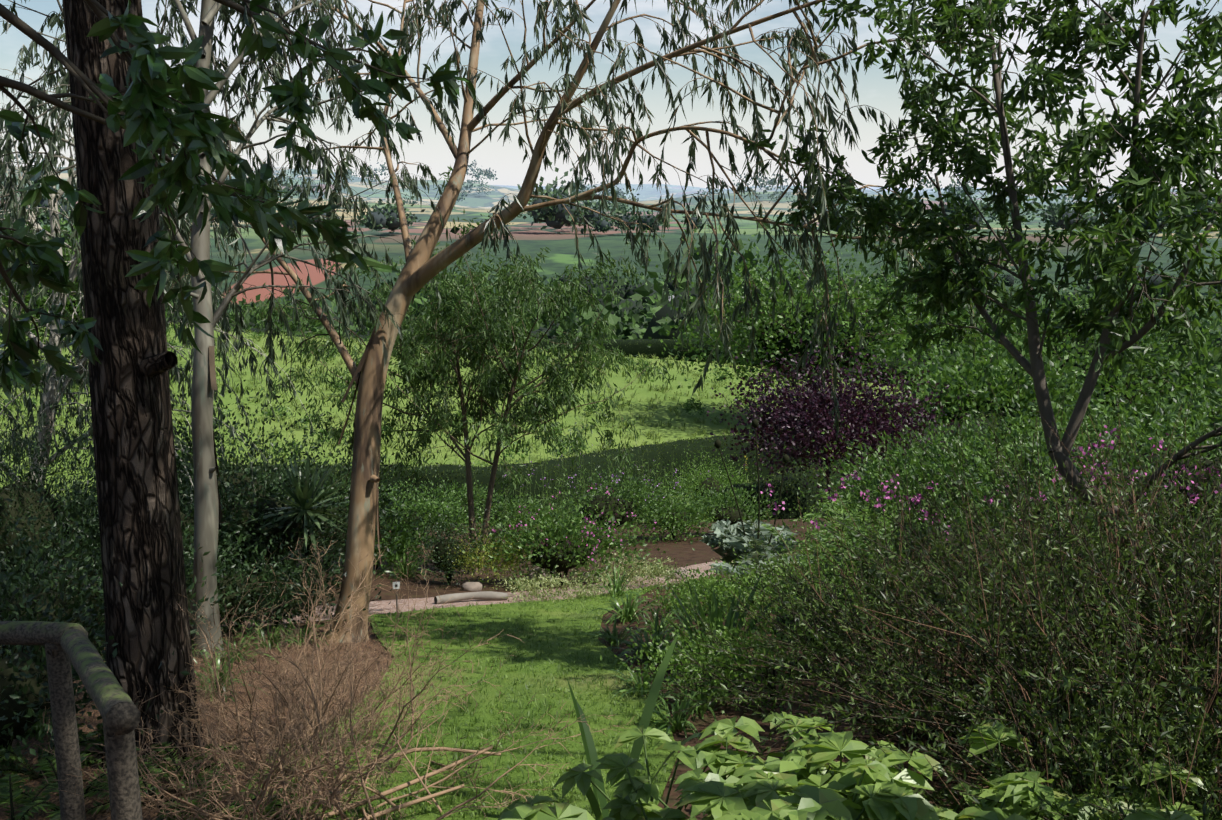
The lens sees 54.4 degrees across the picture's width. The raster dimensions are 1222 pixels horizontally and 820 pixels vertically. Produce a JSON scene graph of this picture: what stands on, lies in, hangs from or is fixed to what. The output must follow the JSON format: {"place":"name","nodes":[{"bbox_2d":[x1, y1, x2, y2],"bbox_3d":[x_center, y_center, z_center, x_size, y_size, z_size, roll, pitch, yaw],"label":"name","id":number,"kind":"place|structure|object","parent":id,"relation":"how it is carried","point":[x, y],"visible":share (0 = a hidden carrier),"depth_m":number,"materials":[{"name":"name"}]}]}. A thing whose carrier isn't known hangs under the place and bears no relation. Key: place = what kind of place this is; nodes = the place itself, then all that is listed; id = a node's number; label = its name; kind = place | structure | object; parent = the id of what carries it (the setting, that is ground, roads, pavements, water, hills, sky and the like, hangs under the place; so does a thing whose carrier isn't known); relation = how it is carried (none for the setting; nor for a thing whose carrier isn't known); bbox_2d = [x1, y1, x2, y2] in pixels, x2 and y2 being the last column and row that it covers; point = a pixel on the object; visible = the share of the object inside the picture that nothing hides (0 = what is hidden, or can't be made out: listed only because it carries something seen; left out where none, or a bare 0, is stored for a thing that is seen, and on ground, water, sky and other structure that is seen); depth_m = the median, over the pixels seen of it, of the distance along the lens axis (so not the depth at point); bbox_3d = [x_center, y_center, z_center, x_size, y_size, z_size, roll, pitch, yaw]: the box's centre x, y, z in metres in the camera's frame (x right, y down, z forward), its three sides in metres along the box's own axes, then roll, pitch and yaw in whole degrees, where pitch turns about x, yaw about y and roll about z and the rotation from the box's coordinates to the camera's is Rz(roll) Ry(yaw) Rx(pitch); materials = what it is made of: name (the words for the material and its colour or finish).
{"place":"outdoors","nodes":[
{"label":"outdoors","id":0,"kind":"place"},
{"bbox_2d":[0,0,475,402],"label":"foliage","id":1,"kind":"object","parent":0,"point":[140,114],"visible":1,"depth_m":3.86,"materials":[{"name":"green plant"}]},
{"bbox_2d":[221,561,733,628],"bbox_3d":[-0.430,2.067,13.843,1.398,1.597,9.313,9,14,42],"label":"stone edging","id":2,"kind":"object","parent":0,"point":[385,605],"depth_m":12.64,"materials":[{"name":"grey stone"}]},
{"bbox_2d":[393,582,399,611],"bbox_3d":[-2.129,1.868,11.802,0.070,0.335,0.027,-2,11,-11],"label":"plant label","id":3,"kind":"object","parent":2,"relation":"on","point":[397,584],"visible":0.76,"depth_m":11.77,"materials":[{"name":"white plastic"}]},
{"bbox_2d":[434,591,507,603],"bbox_3d":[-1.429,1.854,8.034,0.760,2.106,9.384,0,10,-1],"label":"cut logs","id":4,"kind":"object","parent":2,"relation":"on","point":[486,595],"visible":0.96,"depth_m":12.66,"materials":[{"name":"brown wood"}]},
{"bbox_2d":[461,567,692,590],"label":"border stones","id":5,"kind":"object","parent":2,"relation":"on","point":[471,586],"visible":0.38,"depth_m":14.65,"materials":[{"name":"grey stone"}]},
{"bbox_2d":[0,167,1221,819],"bbox_3d":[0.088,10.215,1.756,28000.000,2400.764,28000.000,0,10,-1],"label":"terrain","id":6,"kind":"structure","parent":0,"point":[526,233],"depth_m":71.42,"materials":[{"name":"green plant"}]},
{"bbox_2d":[0,621,142,819],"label":"wooden handrail","id":7,"kind":"object","parent":6,"relation":"on","point":[66,644],"visible":1,"depth_m":4.29,"materials":[{"name":"grey wood"}]},
{"bbox_2d":[0,204,185,382],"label":"tree","id":8,"kind":"object","parent":6,"relation":"on","point":[68,306],"visible":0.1,"depth_m":59.23,"materials":[{"name":"green plant"}]},
{"bbox_2d":[62,0,208,771],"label":"pine tree","id":9,"kind":"object","parent":6,"relation":"on","point":[147,625],"visible":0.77,"depth_m":5.71,"materials":[{"name":"brown plant"}]},
{"bbox_2d":[0,33,313,515],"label":"eucalyptus","id":10,"kind":"object","parent":6,"relation":"on","point":[54,382],"visible":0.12,"depth_m":12.31,"materials":[{"name":"green plant"}]},
{"bbox_2d":[0,625,391,819],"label":"mulch bed","id":11,"kind":"object","parent":6,"relation":"on","point":[89,802],"visible":0.17,"depth_m":7.56,"materials":[{"name":"brown soil"}]},
{"bbox_2d":[0,723,298,819],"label":"ferns","id":12,"kind":"object","parent":11,"relation":"on","point":[28,802],"visible":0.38,"depth_m":5.33,"materials":[{"name":"green plant"}]},
{"bbox_2d":[44,452,350,613],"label":"cordylines","id":13,"kind":"object","parent":6,"relation":"on","point":[300,495],"visible":0.38,"depth_m":11.28,"materials":[{"name":"green plant"}]},
{"bbox_2d":[0,0,493,657],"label":"tree","id":14,"kind":"object","parent":6,"relation":"on","point":[208,516],"visible":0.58,"depth_m":9.45,"materials":[{"name":"green plant"}]},
{"bbox_2d":[0,350,536,799],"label":"shrubs","id":15,"kind":"object","parent":6,"relation":"on","point":[40,531],"visible":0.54,"depth_m":10.04,"materials":[{"name":"green plant"}]},
{"bbox_2d":[230,166,688,574],"bbox_3d":[-1.742,-0.574,15.923,5.167,5.301,4.578,3,11,16],"label":"tree","id":16,"kind":"object","parent":6,"relation":"on","point":[518,346],"visible":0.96,"depth_m":15.12,"materials":[{"name":"green plant"}]},
{"bbox_2d":[240,581,678,819],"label":"lawn","id":17,"kind":"structure","parent":6,"relation":"on","point":[519,686],"depth_m":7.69,"materials":[{"name":"green plant"}]},
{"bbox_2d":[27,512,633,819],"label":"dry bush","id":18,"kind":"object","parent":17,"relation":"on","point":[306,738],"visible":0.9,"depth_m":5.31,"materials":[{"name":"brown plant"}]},
{"bbox_2d":[440,522,546,584],"bbox_3d":[-1.430,1.776,14.305,1.338,0.922,1.367,0,10,-1],"label":"shrub","id":19,"kind":"object","parent":6,"relation":"on","point":[498,561],"visible":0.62,"depth_m":14.12,"materials":[{"name":"green plant"}]},
{"bbox_2d":[177,428,823,522],"bbox_3d":[-1.735,2.429,39.792,27.586,3.744,6.006,-7,12,-32],"label":"hedge","id":20,"kind":"object","parent":6,"relation":"on","point":[667,449],"visible":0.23,"depth_m":38.28,"materials":[{"name":"green plant"}]},
{"bbox_2d":[22,547,1031,819],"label":"grassy plants","id":21,"kind":"object","parent":6,"relation":"on","point":[680,721],"visible":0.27,"depth_m":8.32,"materials":[{"name":"green plant"}]},
{"bbox_2d":[267,466,801,575],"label":"bed shrubs","id":22,"kind":"object","parent":6,"relation":"on","point":[728,510],"visible":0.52,"depth_m":21.07,"materials":[{"name":"green plant"}]},
{"bbox_2d":[0,300,1182,521],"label":"meadow grass tussocks","id":23,"kind":"object","parent":6,"relation":"on","point":[688,404],"visible":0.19,"depth_m":59.18,"materials":[{"name":"green plant"}]},
{"bbox_2d":[6,297,1212,432],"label":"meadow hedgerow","id":24,"kind":"object","parent":6,"relation":"on","point":[634,347],"visible":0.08,"depth_m":101.36,"materials":[{"name":"green plant"}]},
{"bbox_2d":[1,150,1221,398],"bbox_3d":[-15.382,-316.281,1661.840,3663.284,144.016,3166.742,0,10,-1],"label":"valley trees","id":25,"kind":"object","parent":6,"relation":"on","point":[629,314],"visible":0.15,"depth_m":393.74,"materials":[{"name":"green plant"}]},
{"bbox_2d":[151,0,1095,642],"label":"eucalyptus","id":26,"kind":"object","parent":6,"relation":"on","point":[421,268],"visible":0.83,"depth_m":9.51,"materials":[{"name":"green plant"}]},
{"bbox_2d":[484,546,821,603],"bbox_3d":[0.562,1.905,14.617,5.156,0.822,2.526,-7,13,-35],"label":"pale ground cover","id":27,"kind":"object","parent":6,"relation":"on","point":[658,571],"visible":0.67,"depth_m":13.46,"materials":[{"name":"green plant"}]},
{"bbox_2d":[471,445,897,566],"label":"tall perennials","id":28,"kind":"object","parent":6,"relation":"on","point":[825,508],"visible":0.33,"depth_m":20.30,"materials":[{"name":"green plant"}]},
{"bbox_2d":[699,418,814,588],"bbox_3d":[1.706,1.140,13.485,1.375,1.968,1.557,0,10,-1],"label":"cardoon","id":29,"kind":"object","parent":6,"relation":"on","point":[737,539],"visible":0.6,"depth_m":13.68,"materials":[{"name":"green plant"}]},
{"bbox_2d":[600,428,1001,720],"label":"bright green shrubs","id":30,"kind":"object","parent":6,"relation":"on","point":[723,593],"visible":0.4,"depth_m":8.95,"materials":[{"name":"green plant"}]},
{"bbox_2d":[635,212,1036,420],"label":"field tree","id":31,"kind":"object","parent":6,"relation":"on","point":[801,326],"visible":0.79,"depth_m":55.26,"materials":[{"name":"green plant"}]},
{"bbox_2d":[454,425,1221,617],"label":"flowering perennials","id":32,"kind":"object","parent":6,"relation":"on","point":[560,550],"visible":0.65,"depth_m":14.03,"materials":[{"name":"green plant"}]},
{"bbox_2d":[706,323,981,511],"bbox_3d":[5.995,0.462,28.877,7.321,5.263,5.055,0,10,-1],"label":"shrub","id":33,"kind":"object","parent":6,"relation":"on","point":[818,402],"visible":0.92,"depth_m":28.43,"materials":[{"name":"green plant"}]},
{"bbox_2d":[498,712,1209,819],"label":"leafy plants","id":34,"kind":"object","parent":6,"relation":"on","point":[732,784],"visible":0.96,"depth_m":4.21,"materials":[{"name":"green plant"}]},
{"bbox_2d":[713,395,1098,520],"bbox_3d":[10.152,2.848,37.656,19.866,4.711,1.883,-10,14,-42],"label":"hedge","id":35,"kind":"object","parent":6,"relation":"on","point":[792,484],"visible":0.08,"depth_m":31.88,"materials":[{"name":"green plant"}]},
{"bbox_2d":[614,360,1221,819],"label":"heath bush","id":36,"kind":"object","parent":6,"relation":"on","point":[1152,688],"visible":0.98,"depth_m":5.27,"materials":[{"name":"green plant"}]},
{"bbox_2d":[733,349,1221,569],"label":"shrubs","id":37,"kind":"object","parent":6,"relation":"on","point":[969,453],"visible":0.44,"depth_m":14.69,"materials":[{"name":"green plant"}]},
{"bbox_2d":[744,0,1221,599],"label":"tree","id":38,"kind":"object","parent":6,"relation":"on","point":[1142,188],"visible":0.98,"depth_m":7.40,"materials":[{"name":"green plant"}]},
{"bbox_2d":[843,314,1146,461],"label":"field tree","id":39,"kind":"object","parent":6,"relation":"on","point":[1008,383],"visible":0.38,"depth_m":40.84,"materials":[{"name":"green plant"}]},
{"bbox_2d":[859,269,1221,453],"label":"field tree","id":40,"kind":"object","parent":6,"relation":"on","point":[1079,356],"visible":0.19,"depth_m":48.72,"materials":[{"name":"green plant"}]},
{"bbox_2d":[1108,299,1221,440],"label":"field tree","id":41,"kind":"object","parent":6,"relation":"on","point":[1209,347],"visible":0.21,"depth_m":47.63,"materials":[{"name":"green plant"}]},
{"bbox_2d":[1125,350,1221,451],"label":"field tree","id":42,"kind":"object","parent":6,"relation":"on","point":[1213,393],"visible":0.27,"depth_m":40.71,"materials":[{"name":"green plant"}]},
{"bbox_2d":[0,0,1221,188],"label":"sky","id":43,"kind":"structure","parent":0,"point":[880,93],"materials":[{"name":"white"}]}
]}

